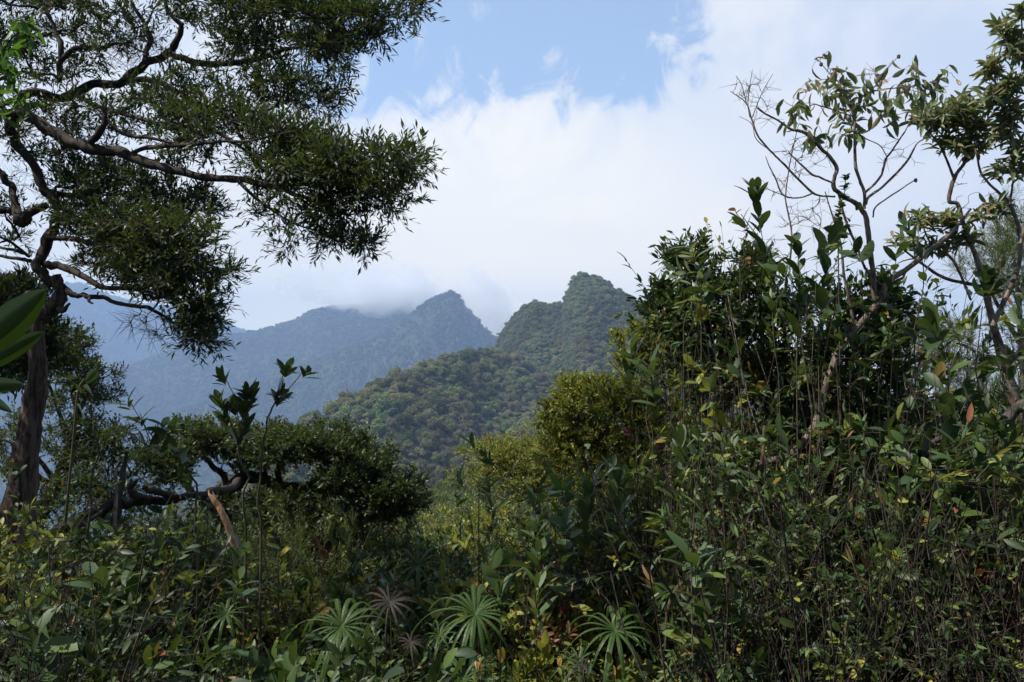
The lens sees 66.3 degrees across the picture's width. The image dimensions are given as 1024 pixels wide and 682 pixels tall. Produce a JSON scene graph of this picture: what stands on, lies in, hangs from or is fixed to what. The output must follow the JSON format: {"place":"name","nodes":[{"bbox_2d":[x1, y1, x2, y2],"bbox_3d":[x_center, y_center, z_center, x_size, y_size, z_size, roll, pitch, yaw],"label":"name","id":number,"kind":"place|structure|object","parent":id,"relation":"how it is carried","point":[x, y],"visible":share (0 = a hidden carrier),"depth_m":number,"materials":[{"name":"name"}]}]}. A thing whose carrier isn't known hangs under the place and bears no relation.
{"place":"outdoors","nodes":[
{"label":"outdoors","id":0,"kind":"place"},
{"bbox_2d":[0,284,964,529],"bbox_3d":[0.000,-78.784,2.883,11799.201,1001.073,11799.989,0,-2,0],"label":"mountains","id":1,"kind":"structure","parent":0,"point":[393,358],"depth_m":2553.06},
{"bbox_2d":[0,275,990,530],"label":"mountain forest","id":2,"kind":"object","parent":1,"relation":"on","point":[403,320],"depth_m":2647.33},
{"bbox_2d":[0,0,1023,398],"label":"sky","id":3,"kind":"structure","parent":0,"point":[574,134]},
{"bbox_2d":[68,275,957,543],"bbox_3d":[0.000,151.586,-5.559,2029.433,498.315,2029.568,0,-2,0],"label":"hills","id":4,"kind":"structure","parent":0,"point":[420,426],"depth_m":503.40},
{"bbox_2d":[52,271,977,563],"label":"forest","id":5,"kind":"object","parent":4,"relation":"on","point":[431,395],"depth_m":489.71,"materials":[{"name":"plant"}]},
{"bbox_2d":[557,656,604,681],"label":"palm plant","id":6,"kind":"object","parent":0,"point":[583,667],"visible":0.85,"depth_m":3.10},
{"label":"ground","id":7,"kind":"structure","parent":0,"visible":0},
{"bbox_2d":[0,14,45,127],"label":"sunlit leafy branch","id":8,"kind":"object","parent":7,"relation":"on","point":[24,32],"visible":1,"depth_m":2.30,"materials":[{"name":"green plant"}]},
{"bbox_2d":[0,288,46,412],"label":"broad leaved plant","id":9,"kind":"object","parent":7,"relation":"on","point":[19,315],"visible":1,"depth_m":0.97,"materials":[{"name":"green plant"}]},
{"bbox_2d":[1,582,79,681],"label":"broad leaved sapling","id":10,"kind":"object","parent":7,"relation":"on","point":[52,645],"visible":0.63,"depth_m":2.41,"materials":[{"name":"green plant"}]},
{"bbox_2d":[0,261,85,401],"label":"leaved shrub","id":11,"kind":"object","parent":7,"relation":"on","point":[21,280],"visible":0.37,"depth_m":4.93,"materials":[{"name":"green plant"}]},
{"bbox_2d":[0,315,147,539],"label":"leaved tree","id":12,"kind":"object","parent":7,"relation":"on","point":[109,436],"visible":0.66,"depth_m":6.74,"materials":[{"name":"green plant"}]},
{"bbox_2d":[54,557,137,676],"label":"broad leaved sapling","id":13,"kind":"object","parent":7,"relation":"on","point":[97,573],"visible":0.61,"depth_m":2.81,"materials":[{"name":"green plant"}]},
{"bbox_2d":[85,387,184,576],"bbox_3d":[-1.922,1.136,3.941,0.486,1.817,0.215,0,-2,-8],"label":"broad leaved sapling","id":14,"kind":"object","parent":7,"relation":"on","point":[160,434],"visible":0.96,"depth_m":4.00,"materials":[{"name":"green plant"}]},
{"bbox_2d":[110,566,164,679],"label":"broad leaved sapling","id":15,"kind":"object","parent":7,"relation":"on","point":[125,575],"visible":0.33,"depth_m":3.22,"materials":[{"name":"green plant"}]},
{"bbox_2d":[137,636,206,681],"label":"umbrella fern","id":16,"kind":"object","parent":7,"relation":"on","point":[167,641],"visible":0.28,"depth_m":3.01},
{"bbox_2d":[167,445,200,676],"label":"broad leaved sapling","id":17,"kind":"object","parent":7,"relation":"on","point":[182,453],"visible":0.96,"depth_m":3.99,"materials":[{"name":"green plant"}]},
{"bbox_2d":[92,490,316,573],"bbox_3d":[-3.263,2.515,8.177,2.398,1.882,2.346,-1,-2,24],"label":"dark shrub","id":18,"kind":"object","parent":7,"relation":"on","point":[163,517],"visible":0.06,"depth_m":8.15,"materials":[{"name":"green plant"}]},
{"bbox_2d":[0,425,443,676],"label":"shaded thicket","id":19,"kind":"object","parent":7,"relation":"on","point":[354,560],"visible":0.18,"depth_m":4.83,"materials":[{"name":"green plant"}]},
{"bbox_2d":[41,477,240,536],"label":"fallen branch","id":20,"kind":"object","parent":19,"relation":"on","point":[107,506],"visible":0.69,"depth_m":4.94,"materials":[{"name":"brown wood"}]},
{"bbox_2d":[0,0,449,628],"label":"slender leaved tree","id":21,"kind":"object","parent":7,"relation":"on","point":[128,246],"visible":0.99,"depth_m":4.25,"materials":[{"name":"green plant"}]},
{"bbox_2d":[190,597,265,679],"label":"umbrella fern","id":22,"kind":"object","parent":7,"relation":"on","point":[226,613],"visible":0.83,"depth_m":3.67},
{"bbox_2d":[157,520,303,584],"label":"dark shrub","id":23,"kind":"object","parent":7,"relation":"on","point":[250,543],"visible":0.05,"depth_m":6.60,"materials":[{"name":"green plant"}]},
{"bbox_2d":[208,365,259,665],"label":"broad leaved sapling","id":24,"kind":"object","parent":7,"relation":"on","point":[242,404],"visible":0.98,"depth_m":3.89,"materials":[{"name":"green plant"}]},
{"bbox_2d":[224,531,265,678],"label":"broad leaved sapling","id":25,"kind":"object","parent":7,"relation":"on","point":[244,548],"visible":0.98,"depth_m":3.21,"materials":[{"name":"green plant"}]},
{"bbox_2d":[201,522,316,598],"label":"feathery shrub","id":26,"kind":"object","parent":7,"relation":"on","point":[285,559],"visible":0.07,"depth_m":5.86,"materials":[{"name":"green plant"}]},
{"bbox_2d":[169,485,362,576],"bbox_3d":[-2.581,2.241,7.963,1.926,1.551,1.973,-1,-3,35],"label":"dark shrub","id":27,"kind":"object","parent":7,"relation":"on","point":[231,506],"visible":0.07,"depth_m":7.66,"materials":[{"name":"green plant"}]},
{"bbox_2d":[107,411,437,559],"bbox_3d":[-2.430,1.837,7.636,3.527,2.293,1.400,-1,-2,17],"label":"flat topped tree","id":28,"kind":"object","parent":7,"relation":"on","point":[359,465],"visible":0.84,"depth_m":7.38,"materials":[{"name":"green plant"}]},
{"bbox_2d":[207,500,353,586],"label":"feathery shrub","id":29,"kind":"object","parent":7,"relation":"on","point":[284,537],"visible":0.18,"depth_m":6.88,"materials":[{"name":"green plant"}]},
{"bbox_2d":[256,357,322,655],"bbox_3d":[-1.090,1.014,3.855,0.216,1.870,0.275,-2,-3,42],"label":"broad leaved sapling","id":30,"kind":"object","parent":7,"relation":"on","point":[286,370],"visible":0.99,"depth_m":3.84,"materials":[{"name":"green plant"}]},
{"bbox_2d":[203,473,407,592],"bbox_3d":[-2.339,2.395,8.967,2.294,1.825,2.245,1,-2,-33],"label":"dark shrub","id":31,"kind":"object","parent":7,"relation":"on","point":[311,515],"visible":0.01,"depth_m":8.74,"materials":[{"name":"green plant"}]},
{"bbox_2d":[262,494,418,591],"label":"feathery shrub","id":32,"kind":"object","parent":7,"relation":"on","point":[392,544],"visible":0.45,"depth_m":6.88,"materials":[{"name":"green plant"}]},
{"bbox_2d":[284,598,406,681],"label":"umbrella fern","id":33,"kind":"object","parent":7,"relation":"on","point":[341,622],"visible":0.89,"depth_m":3.28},
{"bbox_2d":[256,495,448,594],"bbox_3d":[-1.615,2.228,7.904,1.820,1.449,1.871,-2,-3,45],"label":"dark shrub","id":34,"kind":"object","parent":7,"relation":"on","point":[409,526],"visible":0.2,"depth_m":7.71,"materials":[{"name":"green plant"}]},
{"bbox_2d":[308,516,446,599],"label":"dark shrub","id":35,"kind":"object","parent":7,"relation":"on","point":[403,526],"visible":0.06,"depth_m":8.90,"materials":[{"name":"green plant"}]},
{"bbox_2d":[348,584,436,674],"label":"dead fern","id":36,"kind":"object","parent":7,"relation":"on","point":[391,602],"visible":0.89,"depth_m":3.68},
{"bbox_2d":[352,523,461,596],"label":"olive shrub","id":37,"kind":"object","parent":7,"relation":"on","point":[408,558],"visible":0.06,"depth_m":8.35,"materials":[{"name":"green plant"}]},
{"bbox_2d":[385,632,436,681],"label":"dead fern","id":38,"kind":"object","parent":7,"relation":"on","point":[411,642],"visible":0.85,"depth_m":3.49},
{"bbox_2d":[391,540,459,597],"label":"umbrella fern","id":39,"kind":"object","parent":7,"relation":"on","point":[418,567],"visible":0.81,"depth_m":5.19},
{"bbox_2d":[374,517,480,598],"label":"feathery shrub","id":40,"kind":"object","parent":7,"relation":"on","point":[432,551],"visible":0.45,"depth_m":7.91,"materials":[{"name":"green plant"}]},
{"bbox_2d":[374,509,493,597],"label":"olive shrub","id":41,"kind":"object","parent":7,"relation":"on","point":[427,517],"visible":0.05,"depth_m":9.97,"materials":[{"name":"green plant"}]},
{"bbox_2d":[399,464,475,590],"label":"feathery shrub","id":42,"kind":"object","parent":7,"relation":"on","point":[441,495],"visible":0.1,"depth_m":14.96,"materials":[{"name":"green plant"}]},
{"bbox_2d":[415,620,468,664],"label":"umbrella fern","id":43,"kind":"object","parent":7,"relation":"on","point":[440,635],"visible":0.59,"depth_m":3.69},
{"bbox_2d":[397,521,513,599],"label":"leathery shrub","id":44,"kind":"object","parent":7,"relation":"on","point":[452,560],"visible":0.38,"depth_m":7.77,"materials":[{"name":"green plant"}]},
{"bbox_2d":[425,478,487,506],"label":"feathery shrub","id":45,"kind":"object","parent":7,"relation":"on","point":[451,485],"visible":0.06,"depth_m":33.89,"materials":[{"name":"green plant"}]},
{"bbox_2d":[447,463,467,608],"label":"broad leaved sapling","id":46,"kind":"object","parent":7,"relation":"on","point":[458,501],"visible":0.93,"depth_m":4.81,"materials":[{"name":"green plant"}]},
{"bbox_2d":[419,656,495,681],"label":"umbrella fern","id":47,"kind":"object","parent":7,"relation":"on","point":[462,676],"visible":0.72,"depth_m":2.91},
{"bbox_2d":[413,490,508,595],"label":"feathery shrub","id":48,"kind":"object","parent":7,"relation":"on","point":[442,519],"visible":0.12,"depth_m":12.96,"materials":[{"name":"green plant"}]},
{"bbox_2d":[399,498,526,584],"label":"olive shrub","id":49,"kind":"object","parent":7,"relation":"on","point":[446,512],"visible":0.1,"depth_m":11.52,"materials":[{"name":"green plant"}]},
{"bbox_2d":[411,584,532,681],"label":"umbrella fern","id":50,"kind":"object","parent":7,"relation":"on","point":[476,615],"visible":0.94,"depth_m":3.36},
{"bbox_2d":[424,466,520,517],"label":"dark shrub","id":51,"kind":"object","parent":7,"relation":"on","point":[498,498],"visible":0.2,"depth_m":35.72,"materials":[{"name":"green plant"}]},
{"bbox_2d":[457,427,494,585],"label":"broad leaved sapling","id":52,"kind":"object","parent":7,"relation":"on","point":[486,460],"visible":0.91,"depth_m":4.58,"materials":[{"name":"green plant"}]},
{"bbox_2d":[440,464,530,506],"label":"dark shrub","id":53,"kind":"object","parent":7,"relation":"on","point":[466,468],"visible":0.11,"depth_m":43.31,"materials":[{"name":"green plant"}]},
{"bbox_2d":[424,496,549,591],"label":"olive shrub","id":54,"kind":"object","parent":7,"relation":"on","point":[504,511],"visible":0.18,"depth_m":8.97,"materials":[{"name":"green plant"}]},
{"bbox_2d":[466,474,508,582],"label":"broad leaved sapling","id":55,"kind":"object","parent":7,"relation":"on","point":[479,544],"visible":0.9,"depth_m":4.41,"materials":[{"name":"green plant"}]},
{"bbox_2d":[48,414,939,621],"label":"distant undergrowth","id":56,"kind":"object","parent":7,"relation":"on","point":[547,526],"visible":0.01,"depth_m":7.28,"materials":[{"name":"green plant"}]},
{"bbox_2d":[476,548,530,679],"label":"broad leaved sapling","id":57,"kind":"object","parent":7,"relation":"on","point":[500,560],"visible":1,"depth_m":3.28,"materials":[{"name":"green plant"}]},
{"bbox_2d":[0,370,1023,681],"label":"undergrowth","id":58,"kind":"object","parent":7,"relation":"on","point":[926,612],"visible":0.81,"depth_m":2.97,"materials":[{"name":"green plant"}]},
{"bbox_2d":[16,501,26,578],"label":"tree trunk","id":59,"kind":"object","parent":58,"relation":"on","point":[19,539],"visible":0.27,"depth_m":3.99,"materials":[{"name":"brown plant"}]},
{"bbox_2d":[64,368,97,521],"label":"broad leaved plant","id":60,"kind":"object","parent":58,"relation":"on","point":[92,375],"visible":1,"depth_m":3.00,"materials":[{"name":"green plant"}]},
{"bbox_2d":[111,467,117,548],"bbox_3d":[-2.277,1.001,4.492,0.034,0.529,0.229,1,-2,-24],"label":"dead stick","id":61,"kind":"object","parent":58,"relation":"on","point":[115,507],"visible":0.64,"depth_m":4.47,"materials":[{"name":"brown wood"}]},
{"bbox_2d":[111,451,128,543],"bbox_3d":[-2.455,0.992,4.899,0.118,0.610,0.050,-1,-2,21],"label":"broken snag","id":62,"kind":"object","parent":58,"relation":"on","point":[122,479],"visible":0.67,"depth_m":4.89,"materials":[{"name":"grey plant"}]},
{"bbox_2d":[208,490,238,548],"bbox_3d":[-1.584,0.980,4.298,0.168,0.324,0.042,0,-2,-7],"label":"broken snag","id":63,"kind":"object","parent":58,"relation":"on","point":[217,504],"visible":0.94,"depth_m":4.29,"materials":[{"name":"brown wood"}]},
{"bbox_2d":[664,578,690,648],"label":"curved branch","id":64,"kind":"object","parent":58,"relation":"on","point":[666,637],"visible":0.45,"depth_m":2.99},
{"bbox_2d":[475,487,553,529],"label":"olive shrub","id":65,"kind":"object","parent":7,"relation":"on","point":[516,507],"visible":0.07,"depth_m":35.58,"materials":[{"name":"green plant"}]},
{"bbox_2d":[440,428,632,531],"bbox_3d":[0.403,2.317,9.875,2.658,2.547,2.017,0,-2,0],"label":"olive shrub","id":66,"kind":"object","parent":7,"relation":"on","point":[507,453],"visible":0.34,"depth_m":9.69,"materials":[{"name":"green plant"}]},
{"bbox_2d":[520,482,561,681],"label":"broad leaved sapling","id":67,"kind":"object","parent":7,"relation":"on","point":[541,542],"visible":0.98,"depth_m":3.60,"materials":[{"name":"green plant"}]},
{"bbox_2d":[542,474,571,677],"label":"broad leaved sapling","id":68,"kind":"object","parent":7,"relation":"on","point":[556,482],"visible":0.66,"depth_m":4.01,"materials":[{"name":"green plant"}]},
{"bbox_2d":[548,504,582,680],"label":"broad leaved sapling","id":69,"kind":"object","parent":7,"relation":"on","point":[565,522],"visible":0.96,"depth_m":3.60,"materials":[{"name":"green plant"}]},
{"bbox_2d":[539,641,615,681],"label":"umbrella fern","id":70,"kind":"object","parent":7,"relation":"on","point":[579,660],"visible":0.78,"depth_m":3.20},
{"bbox_2d":[568,463,606,681],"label":"broad leaved sapling","id":71,"kind":"object","parent":7,"relation":"on","point":[585,506],"visible":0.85,"depth_m":3.90,"materials":[{"name":"green plant"}]},
{"bbox_2d":[511,367,700,584],"bbox_3d":[0.673,1.268,5.816,1.369,2.159,1.160,0,-2,0],"label":"olive shrub","id":72,"kind":"object","parent":7,"relation":"on","point":[583,400],"visible":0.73,"depth_m":5.70,"materials":[{"name":"green plant"}]},
{"bbox_2d":[559,606,676,681],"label":"umbrella fern","id":73,"kind":"object","parent":7,"relation":"on","point":[615,632],"visible":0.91,"depth_m":3.17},
{"bbox_2d":[595,455,640,656],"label":"broad leaved sapling","id":74,"kind":"object","parent":7,"relation":"on","point":[616,478],"visible":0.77,"depth_m":3.81,"materials":[{"name":"green plant"}]},
{"bbox_2d":[610,328,645,651],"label":"broad leaved sapling","id":75,"kind":"object","parent":7,"relation":"on","point":[630,342],"visible":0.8,"depth_m":4.18,"materials":[{"name":"green plant"}]},
{"bbox_2d":[626,343,673,663],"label":"broad leaved sapling","id":76,"kind":"object","parent":7,"relation":"on","point":[656,393],"visible":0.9,"depth_m":3.99,"materials":[{"name":"green plant"}]},
{"bbox_2d":[600,314,734,425],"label":"olive shrub","id":77,"kind":"object","parent":7,"relation":"on","point":[620,340],"visible":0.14,"depth_m":6.31,"materials":[{"name":"green plant"}]},
{"bbox_2d":[660,424,703,585],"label":"broad leaved sapling","id":78,"kind":"object","parent":7,"relation":"on","point":[680,437],"visible":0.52,"depth_m":3.68,"materials":[{"name":"green plant"}]},
{"bbox_2d":[662,255,701,672],"bbox_3d":[0.897,0.769,4.049,0.199,2.416,0.174,0,-2,0],"label":"broad leaved sapling","id":79,"kind":"object","parent":7,"relation":"on","point":[674,274],"visible":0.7,"depth_m":4.10,"materials":[{"name":"green plant"}]},
{"bbox_2d":[667,238,722,562],"bbox_3d":[0.940,0.723,3.960,0.211,2.471,0.217,1,-2,-26],"label":"broad leaved sapling","id":80,"kind":"object","parent":7,"relation":"on","point":[701,277],"visible":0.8,"depth_m":3.99,"materials":[{"name":"green plant"}]},
{"bbox_2d":[675,409,716,544],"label":"broad leaved sapling","id":81,"kind":"object","parent":7,"relation":"on","point":[696,449],"visible":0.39,"depth_m":3.79,"materials":[{"name":"green plant"}]},
{"bbox_2d":[660,530,741,681],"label":"broad leaved sapling","id":82,"kind":"object","parent":7,"relation":"on","point":[695,559],"visible":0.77,"depth_m":2.70,"materials":[{"name":"green plant"}]},
{"bbox_2d":[708,432,742,575],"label":"broad leaved sapling","id":83,"kind":"object","parent":7,"relation":"on","point":[734,442],"visible":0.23,"depth_m":3.72,"materials":[{"name":"green plant"}]},
{"bbox_2d":[626,226,832,545],"bbox_3d":[1.220,0.721,4.384,1.118,2.763,1.010,0,-2,0],"label":"leathery leaved bush","id":84,"kind":"object","parent":7,"relation":"on","point":[662,290],"visible":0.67,"depth_m":4.37,"materials":[{"name":"green plant"}]},
{"bbox_2d":[728,207,757,445],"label":"broad leaved sapling","id":85,"kind":"object","parent":7,"relation":"on","point":[734,209],"visible":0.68,"depth_m":3.99,"materials":[{"name":"green plant"}]},
{"bbox_2d":[728,177,786,674],"bbox_3d":[1.158,0.576,3.664,0.268,2.704,0.215,0,-2,0],"label":"broad leaved sapling","id":86,"kind":"object","parent":7,"relation":"on","point":[756,189],"visible":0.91,"depth_m":3.69,"materials":[{"name":"green plant"}]},
{"bbox_2d":[763,232,812,498],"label":"broad leaved sapling","id":87,"kind":"object","parent":7,"relation":"on","point":[801,296],"visible":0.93,"depth_m":3.60,"materials":[{"name":"green plant"}]},
{"bbox_2d":[584,202,1023,681],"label":"tall thicket","id":88,"kind":"object","parent":7,"relation":"on","point":[929,322],"visible":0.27,"depth_m":3.72,"materials":[{"name":"green plant"}]},
{"bbox_2d":[715,425,765,620],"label":"leaning stem","id":89,"kind":"object","parent":88,"relation":"attached to","point":[763,447],"visible":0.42,"depth_m":3.30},
{"bbox_2d":[794,518,842,669],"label":"broad leaved sapling","id":90,"kind":"object","parent":7,"relation":"on","point":[806,529],"visible":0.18,"depth_m":3.10,"materials":[{"name":"green plant"}]},
{"bbox_2d":[805,219,846,583],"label":"broad leaved sapling","id":91,"kind":"object","parent":7,"relation":"on","point":[822,294],"visible":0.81,"depth_m":3.59,"materials":[{"name":"green plant"}]},
{"bbox_2d":[833,173,851,529],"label":"broad leaved sapling","id":92,"kind":"object","parent":7,"relation":"on","point":[843,196],"visible":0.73,"depth_m":3.84,"materials":[{"name":"green plant"}]},
{"bbox_2d":[721,51,971,667],"bbox_3d":[1.664,0.279,3.860,1.248,3.416,0.394,0,-2,0],"label":"pale barked tree","id":93,"kind":"object","parent":7,"relation":"on","point":[843,95],"visible":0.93,"depth_m":3.89,"materials":[{"name":"green plant"}]},
{"bbox_2d":[738,259,965,540],"bbox_3d":[1.751,0.819,4.090,1.139,2.487,0.890,-1,-2,31],"label":"leathery leaved bush","id":94,"kind":"object","parent":7,"relation":"on","point":[875,322],"visible":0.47,"depth_m":4.00,"materials":[{"name":"green plant"}]},
{"bbox_2d":[893,398,1023,471],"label":"dead branch","id":95,"kind":"object","parent":94,"relation":"attached to","point":[1006,414],"visible":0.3,"depth_m":3.59,"materials":[{"name":"wood"}]},
{"bbox_2d":[819,538,891,656],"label":"broad leaved sapling","id":96,"kind":"object","parent":7,"relation":"on","point":[850,576],"visible":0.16,"depth_m":2.90,"materials":[{"name":"green plant"}]},
{"bbox_2d":[876,241,916,468],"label":"broad leaved sapling","id":97,"kind":"object","parent":7,"relation":"on","point":[891,285],"visible":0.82,"depth_m":3.69,"materials":[{"name":"green plant"}]},
{"bbox_2d":[895,211,933,414],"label":"broad leaved sapling","id":98,"kind":"object","parent":7,"relation":"on","point":[902,218],"visible":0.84,"depth_m":3.80,"materials":[{"name":"green plant"}]},
{"bbox_2d":[819,1,1023,427],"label":"leafy branched tree","id":99,"kind":"object","parent":7,"relation":"on","point":[952,112],"visible":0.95,"depth_m":4.19,"materials":[{"name":"green plant"}]},
{"bbox_2d":[881,299,1002,421],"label":"tree","id":100,"kind":"object","parent":7,"relation":"on","point":[954,345],"visible":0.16,"depth_m":7.38,"materials":[{"name":"green plant"}]},
{"bbox_2d":[930,327,954,532],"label":"broad leaved sapling","id":101,"kind":"object","parent":7,"relation":"on","point":[942,350],"visible":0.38,"depth_m":3.59,"materials":[{"name":"green plant"}]},
{"bbox_2d":[923,426,992,677],"bbox_3d":[1.708,1.110,2.983,0.258,1.579,0.308,-1,-2,16],"label":"broad leaved sapling","id":102,"kind":"object","parent":7,"relation":"on","point":[938,456],"visible":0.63,"depth_m":2.98,"materials":[{"name":"green plant"}]},
{"bbox_2d":[927,181,1023,393],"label":"feathery tree","id":103,"kind":"object","parent":7,"relation":"on","point":[1009,253],"visible":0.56,"depth_m":6.92,"materials":[{"name":"green plant"}]},
{"bbox_2d":[951,543,1023,640],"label":"broad leaved sapling","id":104,"kind":"object","parent":7,"relation":"on","point":[979,570],"visible":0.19,"depth_m":3.00,"materials":[{"name":"green plant"}]},
{"bbox_2d":[960,371,1022,461],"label":"feathery tree","id":105,"kind":"object","parent":7,"relation":"on","point":[996,375],"visible":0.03,"depth_m":7.97,"materials":[{"name":"green plant"}]},
{"bbox_2d":[989,568,1023,681],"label":"broad leaved sapling","id":106,"kind":"object","parent":7,"relation":"on","point":[1006,593],"visible":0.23,"depth_m":2.91,"materials":[{"name":"green plant"}]},
{"bbox_2d":[990,328,1023,506],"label":"broad leaved sapling","id":107,"kind":"object","parent":7,"relation":"on","point":[1015,386],"visible":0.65,"depth_m":3.90,"materials":[{"name":"green plant"}]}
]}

